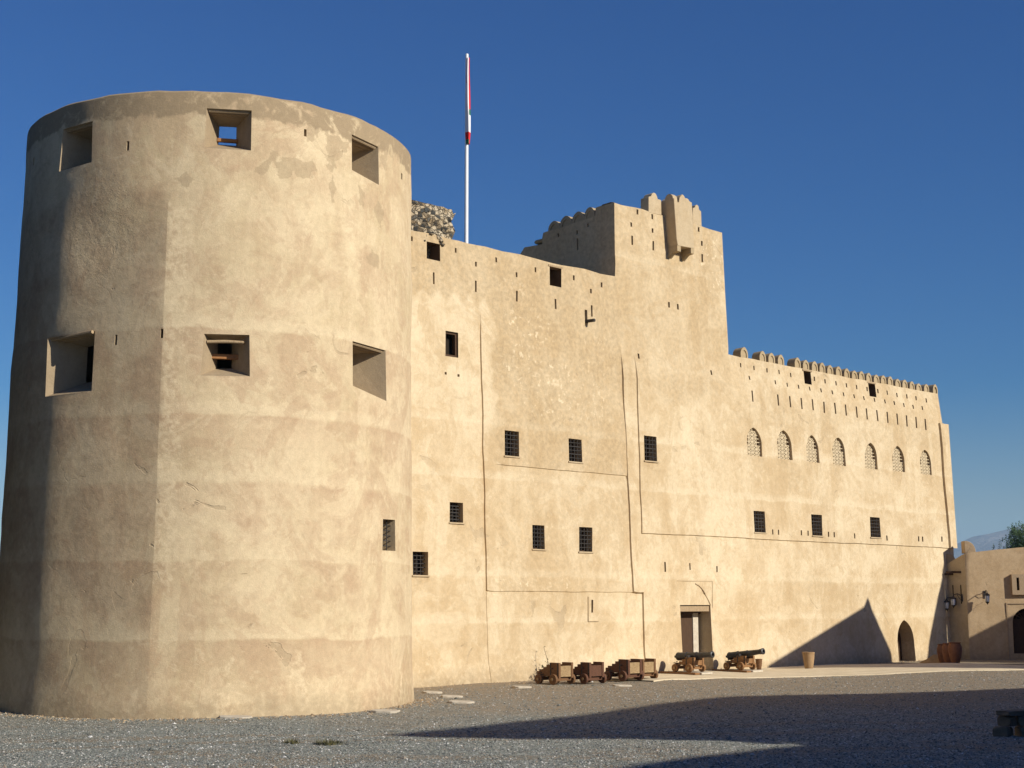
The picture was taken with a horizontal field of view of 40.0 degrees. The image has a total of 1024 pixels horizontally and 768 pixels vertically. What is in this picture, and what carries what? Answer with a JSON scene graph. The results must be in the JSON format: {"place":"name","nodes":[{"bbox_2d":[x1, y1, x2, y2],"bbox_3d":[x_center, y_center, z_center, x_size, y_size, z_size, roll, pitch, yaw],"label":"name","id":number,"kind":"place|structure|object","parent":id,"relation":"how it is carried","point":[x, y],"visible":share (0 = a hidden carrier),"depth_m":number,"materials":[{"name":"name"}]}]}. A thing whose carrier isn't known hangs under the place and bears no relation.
{"place":"outdoors","nodes":[
{"label":"outdoors","id":0,"kind":"place"},
{"bbox_2d":[411,200,455,258],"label":"ruined wall","id":1,"kind":"structure","parent":0,"point":[426,217],"depth_m":47.00,"materials":[{"name":"beige stone"}]},
{"bbox_2d":[0,659,1023,767],"bbox_3d":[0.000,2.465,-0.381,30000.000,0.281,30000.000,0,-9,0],"label":"ground","id":2,"kind":"structure","parent":0,"point":[982,684],"depth_m":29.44,"materials":[{"name":"grey gravel"}]},
{"bbox_2d":[0,91,413,718],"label":"round tower","id":3,"kind":"structure","parent":2,"relation":"on","point":[190,529],"depth_m":33.60,"materials":[{"name":"paint"}]},
{"bbox_2d":[382,519,394,550],"bbox_3d":[-3.341,3.825,35.623,0.526,0.795,0.713,-4,-9,22],"label":"window","id":4,"kind":"structure","parent":3,"relation":"in","point":[388,525],"depth_m":35.88,"materials":[{"name":"paint"}]},
{"bbox_2d":[219,715,251,718],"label":"stone slab","id":5,"kind":"structure","parent":2,"relation":"on","point":[233,716],"depth_m":31.46,"materials":[{"name":"beige stone"}]},
{"bbox_2d":[282,737,299,743],"bbox_3d":[-4.071,6.580,25.999,0.364,0.110,0.382,0,-9,0],"label":"weed patch","id":6,"kind":"object","parent":2,"relation":"on","point":[295,741],"visible":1,"depth_m":26.02,"materials":[{"name":"green plant"}]},
{"bbox_2d":[314,738,347,745],"bbox_3d":[-3.337,6.558,25.854,0.634,0.109,0.640,0,-9,0],"label":"weed patch","id":7,"kind":"object","parent":2,"relation":"on","point":[324,742],"visible":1,"depth_m":25.77,"materials":[{"name":"green plant"}]},
{"bbox_2d":[371,709,399,712],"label":"stone slab","id":8,"kind":"structure","parent":2,"relation":"on","point":[384,711],"depth_m":33.42,"materials":[{"name":"beige stone"}]},
{"bbox_2d":[423,691,441,693],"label":"stone slab","id":9,"kind":"structure","parent":2,"relation":"on","point":[435,692],"depth_m":40.34,"materials":[{"name":"beige stone"}]},
{"bbox_2d":[441,695,462,697],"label":"stone slab","id":10,"kind":"structure","parent":2,"relation":"on","point":[449,696],"depth_m":38.33,"materials":[{"name":"beige stone"}]},
{"bbox_2d":[0,660,920,722],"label":"plaster debris","id":11,"kind":"object","parent":2,"relation":"on","point":[289,716],"visible":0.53,"depth_m":32.45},
{"bbox_2d":[449,700,474,703],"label":"stone slab","id":12,"kind":"structure","parent":2,"relation":"on","point":[461,701],"depth_m":36.10,"materials":[{"name":"beige stone"}]},
{"bbox_2d":[512,686,531,687],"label":"stone slab","id":13,"kind":"structure","parent":2,"relation":"on","point":[521,687],"depth_m":42.69,"materials":[{"name":"beige stone"}]},
{"bbox_2d":[535,662,575,684],"bbox_3d":[1.372,9.209,44.859,0.965,0.680,0.980,8,-12,-43],"label":"gun carriage","id":14,"kind":"object","parent":2,"relation":"on","point":[554,673],"visible":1,"depth_m":44.62,"materials":[{"name":"brown wood"}]},
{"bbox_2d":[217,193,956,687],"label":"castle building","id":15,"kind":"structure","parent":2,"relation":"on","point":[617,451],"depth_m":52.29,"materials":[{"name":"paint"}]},
{"bbox_2d":[412,551,429,576],"bbox_3d":[-2.990,5.661,44.247,0.700,0.790,0.471,8,-12,-42],"label":"window","id":16,"kind":"structure","parent":15,"relation":"in","point":[420,559],"depth_m":44.41,"materials":[{"name":"paint"}]},
{"bbox_2d":[427,241,439,260],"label":"window","id":17,"kind":"structure","parent":15,"relation":"in","point":[435,248],"depth_m":46.56,"materials":[{"name":"brown wood"}]},
{"bbox_2d":[445,331,457,357],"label":"window","id":18,"kind":"structure","parent":15,"relation":"in","point":[451,338],"depth_m":46.45,"materials":[{"name":"brown wood"}]},
{"bbox_2d":[449,502,464,523],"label":"window","id":19,"kind":"structure","parent":15,"relation":"in","point":[456,509],"depth_m":45.67,"materials":[{"name":"paint"}]},
{"bbox_2d":[464,54,467,242],"bbox_3d":[-1.651,-7.307,51.279,0.398,9.906,0.398,0,-9,0],"label":"flagpole","id":20,"kind":"object","parent":15,"relation":"on","point":[466,199],"visible":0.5,"depth_m":51.19,"materials":[{"name":"white metal"}]},
{"bbox_2d":[465,57,470,144],"bbox_3d":[-1.629,-10.401,51.687,0.184,3.305,0.188,-3,-9,20],"label":"flag","id":21,"kind":"object","parent":20,"relation":"hanging from","point":[467,116],"visible":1,"depth_m":51.61,"materials":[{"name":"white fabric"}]},
{"bbox_2d":[504,430,520,457],"bbox_3d":[-0.168,2.046,47.505,0.731,0.912,0.563,8,-12,-42],"label":"window","id":22,"kind":"structure","parent":15,"relation":"in","point":[511,437],"depth_m":47.61,"materials":[{"name":"paint"}]},
{"bbox_2d":[532,525,546,550],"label":"window","id":23,"kind":"structure","parent":15,"relation":"in","point":[538,534],"depth_m":47.90,"materials":[{"name":"paint"}]},
{"bbox_2d":[548,264,562,286],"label":"window","id":24,"kind":"structure","parent":15,"relation":"in","point":[555,271],"depth_m":50.33,"materials":[{"name":"brown wood"}]},
{"bbox_2d":[568,438,583,463],"bbox_3d":[2.066,2.373,49.552,0.742,0.864,0.562,8,-12,-42],"label":"window","id":25,"kind":"structure","parent":15,"relation":"in","point":[575,445],"depth_m":49.65,"materials":[{"name":"paint"}]},
{"bbox_2d":[578,527,593,552],"bbox_3d":[2.422,5.473,49.345,0.730,0.911,0.528,8,-12,-42],"label":"window","id":26,"kind":"structure","parent":15,"relation":"in","point":[585,533],"depth_m":49.46,"materials":[{"name":"paint"}]},
{"bbox_2d":[644,435,658,462],"bbox_3d":[4.936,2.431,52.191,0.777,0.985,0.645,8,-12,-42],"label":"window","id":27,"kind":"structure","parent":15,"relation":"in","point":[650,442],"depth_m":52.29,"materials":[{"name":"paint"}]},
{"bbox_2d":[680,605,713,670],"bbox_3d":[6.673,9.508,52.664,1.790,2.454,1.738,0,-9,0],"label":"doorway","id":28,"kind":"structure","parent":15,"relation":"in","point":[696,629],"depth_m":53.11,"materials":[{"name":"paint"}]},
{"bbox_2d":[747,427,761,456],"bbox_3d":[9.578,2.325,56.439,1.015,1.178,0.360,8,-12,-43],"label":"arched window","id":29,"kind":"structure","parent":15,"relation":"in","point":[754,444],"depth_m":56.54,"materials":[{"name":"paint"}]},
{"bbox_2d":[754,511,766,533],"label":"window","id":30,"kind":"structure","parent":15,"relation":"in","point":[759,516],"depth_m":56.15,"materials":[{"name":"paint"}]},
{"bbox_2d":[777,430,792,459],"bbox_3d":[11.044,2.510,57.774,1.008,1.238,0.386,8,-12,-41],"label":"arched window","id":31,"kind":"structure","parent":15,"relation":"in","point":[784,447],"depth_m":57.88,"materials":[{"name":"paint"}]},
{"bbox_2d":[802,369,811,384],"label":"window","id":32,"kind":"structure","parent":15,"relation":"in","point":[807,373],"depth_m":59.95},
{"bbox_2d":[807,435,819,462],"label":"arched window","id":33,"kind":"structure","parent":15,"relation":"in","point":[812,446],"depth_m":59.16,"materials":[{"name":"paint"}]},
{"bbox_2d":[811,514,823,536],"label":"window","id":34,"kind":"structure","parent":15,"relation":"in","point":[816,520],"depth_m":58.79,"materials":[{"name":"paint"}]},
{"bbox_2d":[832,438,845,465],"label":"arched window","id":35,"kind":"structure","parent":15,"relation":"in","point":[838,449],"depth_m":60.46,"materials":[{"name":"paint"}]},
{"bbox_2d":[867,381,875,396],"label":"window","id":36,"kind":"structure","parent":15,"relation":"in","point":[872,391],"depth_m":63.19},
{"bbox_2d":[865,443,877,469],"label":"arched window","id":37,"kind":"structure","parent":15,"relation":"in","point":[870,452],"depth_m":62.09,"materials":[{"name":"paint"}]},
{"bbox_2d":[870,517,881,538],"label":"window","id":38,"kind":"structure","parent":15,"relation":"in","point":[875,530],"depth_m":61.67,"materials":[{"name":"paint"}]},
{"bbox_2d":[892,446,904,471],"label":"arched window","id":39,"kind":"structure","parent":15,"relation":"in","point":[898,461],"depth_m":63.61,"materials":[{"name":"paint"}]},
{"bbox_2d":[897,620,915,660],"bbox_3d":[17.118,11.429,62.162,1.372,1.999,0.735,8,-12,-42],"label":"arched doorway","id":40,"kind":"structure","parent":15,"relation":"in","point":[905,639],"depth_m":62.63,"materials":[{"name":"paint"}]},
{"bbox_2d":[920,450,931,474],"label":"arched window","id":41,"kind":"structure","parent":15,"relation":"in","point":[925,462],"depth_m":65.14,"materials":[{"name":"paint"}]},
{"bbox_2d":[573,662,606,683],"bbox_3d":[2.389,9.288,45.332,0.965,0.680,0.980,8,-12,-41],"label":"gun carriage","id":42,"kind":"object","parent":2,"relation":"on","point":[586,672],"visible":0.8,"depth_m":45.03,"materials":[{"name":"red wood"}]},
{"bbox_2d":[613,684,631,686],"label":"stone slab","id":43,"kind":"structure","parent":2,"relation":"on","point":[618,685],"depth_m":43.79,"materials":[{"name":"beige stone"}]},
{"bbox_2d":[920,655,939,662],"bbox_3d":[17.932,11.614,59.442,1.500,0.382,1.100,0,-9,0],"label":"sand heap","id":44,"kind":"object","parent":2,"relation":"on","point":[933,659],"visible":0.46,"depth_m":59.23,"materials":[{"name":"beige sand"}]},
{"bbox_2d":[937,644,944,662],"bbox_3d":[18.040,11.290,58.935,0.480,0.800,0.480,0,-9,0],"label":"clay jar","id":45,"kind":"object","parent":2,"relation":"on","point":[939,653],"visible":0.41,"depth_m":58.81,"materials":[{"name":"brown ceramic"}]},
{"bbox_2d":[948,642,961,662],"bbox_3d":[17.395,10.543,55.272,0.540,0.800,0.540,0,-9,0],"label":"clay jar","id":46,"kind":"object","parent":2,"relation":"on","point":[955,651],"visible":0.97,"depth_m":55.08,"materials":[{"name":"brown ceramic"}]},
{"bbox_2d":[944,541,1023,659],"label":"side building","id":47,"kind":"structure","parent":2,"relation":"on","point":[981,629],"depth_m":64.11,"materials":[{"name":"paint"}]},
{"bbox_2d":[944,597,955,610],"bbox_3d":[20.073,10.086,64.535,0.556,0.658,0.270,0,-9,0],"label":"wall lantern","id":48,"kind":"object","parent":47,"relation":"attached to","point":[946,601],"depth_m":64.46,"materials":[{"name":"black metal"}]},
{"bbox_2d":[950,593,962,607],"bbox_3d":[20.300,9.897,64.318,0.556,0.658,0.270,0,-9,0],"label":"wall lantern","id":49,"kind":"object","parent":47,"relation":"attached to","point":[953,599],"depth_m":64.27,"materials":[{"name":"black metal"}]},
{"bbox_2d":[983,590,989,604],"bbox_3d":[21.502,9.669,63.850,0.270,0.658,0.558,0,-9,0],"label":"wall lantern","id":50,"kind":"object","parent":47,"relation":"attached to","point":[987,596],"depth_m":63.63,"materials":[{"name":"black metal"}]},
{"bbox_2d":[992,521,1023,549],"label":"tree","id":51,"kind":"object","parent":2,"relation":"on","point":[1014,542],"visible":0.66,"depth_m":111.57,"materials":[{"name":"green plant"}]},
{"bbox_2d":[0,0,1023,542],"label":"sky","id":52,"kind":"structure","parent":0,"point":[858,165],"materials":[{"name":"blue"}]},
{"bbox_2d":[612,663,1023,681],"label":"paved path","id":53,"kind":"structure","parent":0,"point":[826,670],"depth_m":50.74,"materials":[{"name":"beige stone"}]},
{"bbox_2d":[604,659,643,680],"bbox_3d":[3.709,9.489,46.766,1.004,0.707,1.019,8,-12,-43],"label":"gun carriage","id":54,"kind":"object","parent":53,"relation":"on","point":[623,669],"visible":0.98,"depth_m":46.51,"materials":[{"name":"red wood"}]},
{"bbox_2d":[634,658,657,678],"bbox_3d":[4.277,9.639,47.635,0.984,0.693,1.000,8,-12,-42],"label":"gun carriage","id":55,"kind":"object","parent":53,"relation":"on","point":[649,667],"visible":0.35,"depth_m":47.41,"materials":[{"name":"brown wood"}]},
{"bbox_2d":[660,671,699,674],"bbox_3d":[5.967,10.287,50.114,0.260,0.070,1.650,8,-12,-42],"label":"timber baulk","id":56,"kind":"object","parent":53,"relation":"on","point":[672,672],"visible":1,"depth_m":49.94,"materials":[{"name":"orange wood"}]},
{"bbox_2d":[673,671,712,674],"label":"whitewashed slab","id":57,"kind":"structure","parent":53,"relation":"on","point":[703,673],"depth_m":49.82,"materials":[{"name":"stone"}]},
{"bbox_2d":[672,651,714,671],"bbox_3d":[6.475,9.874,50.144,0.865,0.753,1.768,8,-12,-42],"label":"cannon","id":58,"kind":"object","parent":57,"relation":"on","point":[689,661],"visible":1,"depth_m":50.07,"materials":[{"name":"orange wood"}]},
{"bbox_2d":[712,669,750,672],"bbox_3d":[8.120,10.625,52.152,0.260,0.070,1.650,8,-12,-42],"label":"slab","id":59,"kind":"object","parent":53,"relation":"on","point":[744,671],"visible":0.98,"depth_m":51.98,"materials":[{"name":"white stone"}]},
{"bbox_2d":[728,669,762,671],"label":"whitewashed slab","id":60,"kind":"structure","parent":53,"relation":"on","point":[749,670],"depth_m":51.94,"materials":[{"name":"concrete"}]},
{"bbox_2d":[723,648,764,669],"bbox_3d":[8.631,10.181,52.185,0.865,0.818,1.763,8,-12,-42],"label":"cannon","id":61,"kind":"object","parent":60,"relation":"on","point":[740,660],"visible":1,"depth_m":52.10,"materials":[{"name":"orange wood"}]},
{"bbox_2d":[755,659,761,669],"bbox_3d":[9.389,10.660,53.552,0.270,0.400,0.270,0,-9,0],"label":"clay pot","id":62,"kind":"object","parent":53,"relation":"on","point":[758,664],"visible":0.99,"depth_m":53.46,"materials":[{"name":"brown ceramic"}]},
{"bbox_2d":[802,652,814,668],"bbox_3d":[11.254,10.480,53.404,0.470,0.620,0.470,0,-9,0],"label":"clay pot","id":63,"kind":"object","parent":53,"relation":"on","point":[808,658],"visible":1,"depth_m":53.24,"materials":[{"name":"ceramic"}]},
{"bbox_2d":[942,643,950,662],"bbox_3d":[17.528,10.814,56.536,0.500,0.800,0.500,0,-9,0],"label":"clay jar","id":64,"kind":"object","parent":53,"relation":"on","point":[945,653],"visible":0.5,"depth_m":56.39,"materials":[{"name":"brown ceramic"}]},
{"bbox_2d":[954,526,1023,558],"bbox_3d":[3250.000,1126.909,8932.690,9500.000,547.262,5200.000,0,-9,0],"label":"hills","id":65,"kind":"structure","parent":0,"point":[986,542],"depth_m":8744.43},
{"bbox_2d":[992,726,1013,736],"bbox_3d":[9.529,6.755,27.318,0.298,0.225,0.355,-7,-11,37],"label":"rock","id":66,"kind":"object","parent":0,"point":[1002,731],"visible":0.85,"depth_m":27.21,"materials":[{"name":"stone"}]},
{"bbox_2d":[997,716,1016,725],"bbox_3d":[9.631,6.558,27.396,0.299,0.195,0.302,8,-12,-42],"label":"rock","id":67,"kind":"object","parent":66,"relation":"on","point":[1006,720],"visible":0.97,"depth_m":27.31,"materials":[{"name":"stone"}]},
{"bbox_2d":[1014,726,1023,736],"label":"rock","id":68,"kind":"object","parent":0,"point":[1019,730],"visible":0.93,"depth_m":27.27,"materials":[{"name":"stone"}]},
{"bbox_2d":[1016,716,1023,725],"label":"rock","id":69,"kind":"object","parent":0,"point":[1020,720],"visible":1,"depth_m":27.29,"materials":[{"name":"stone"}]},
{"bbox_2d":[996,709,1023,715],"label":"rock","id":70,"kind":"object","parent":69,"relation":"on","point":[1016,712],"visible":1,"depth_m":27.33,"materials":[{"name":"stone"}]}
]}

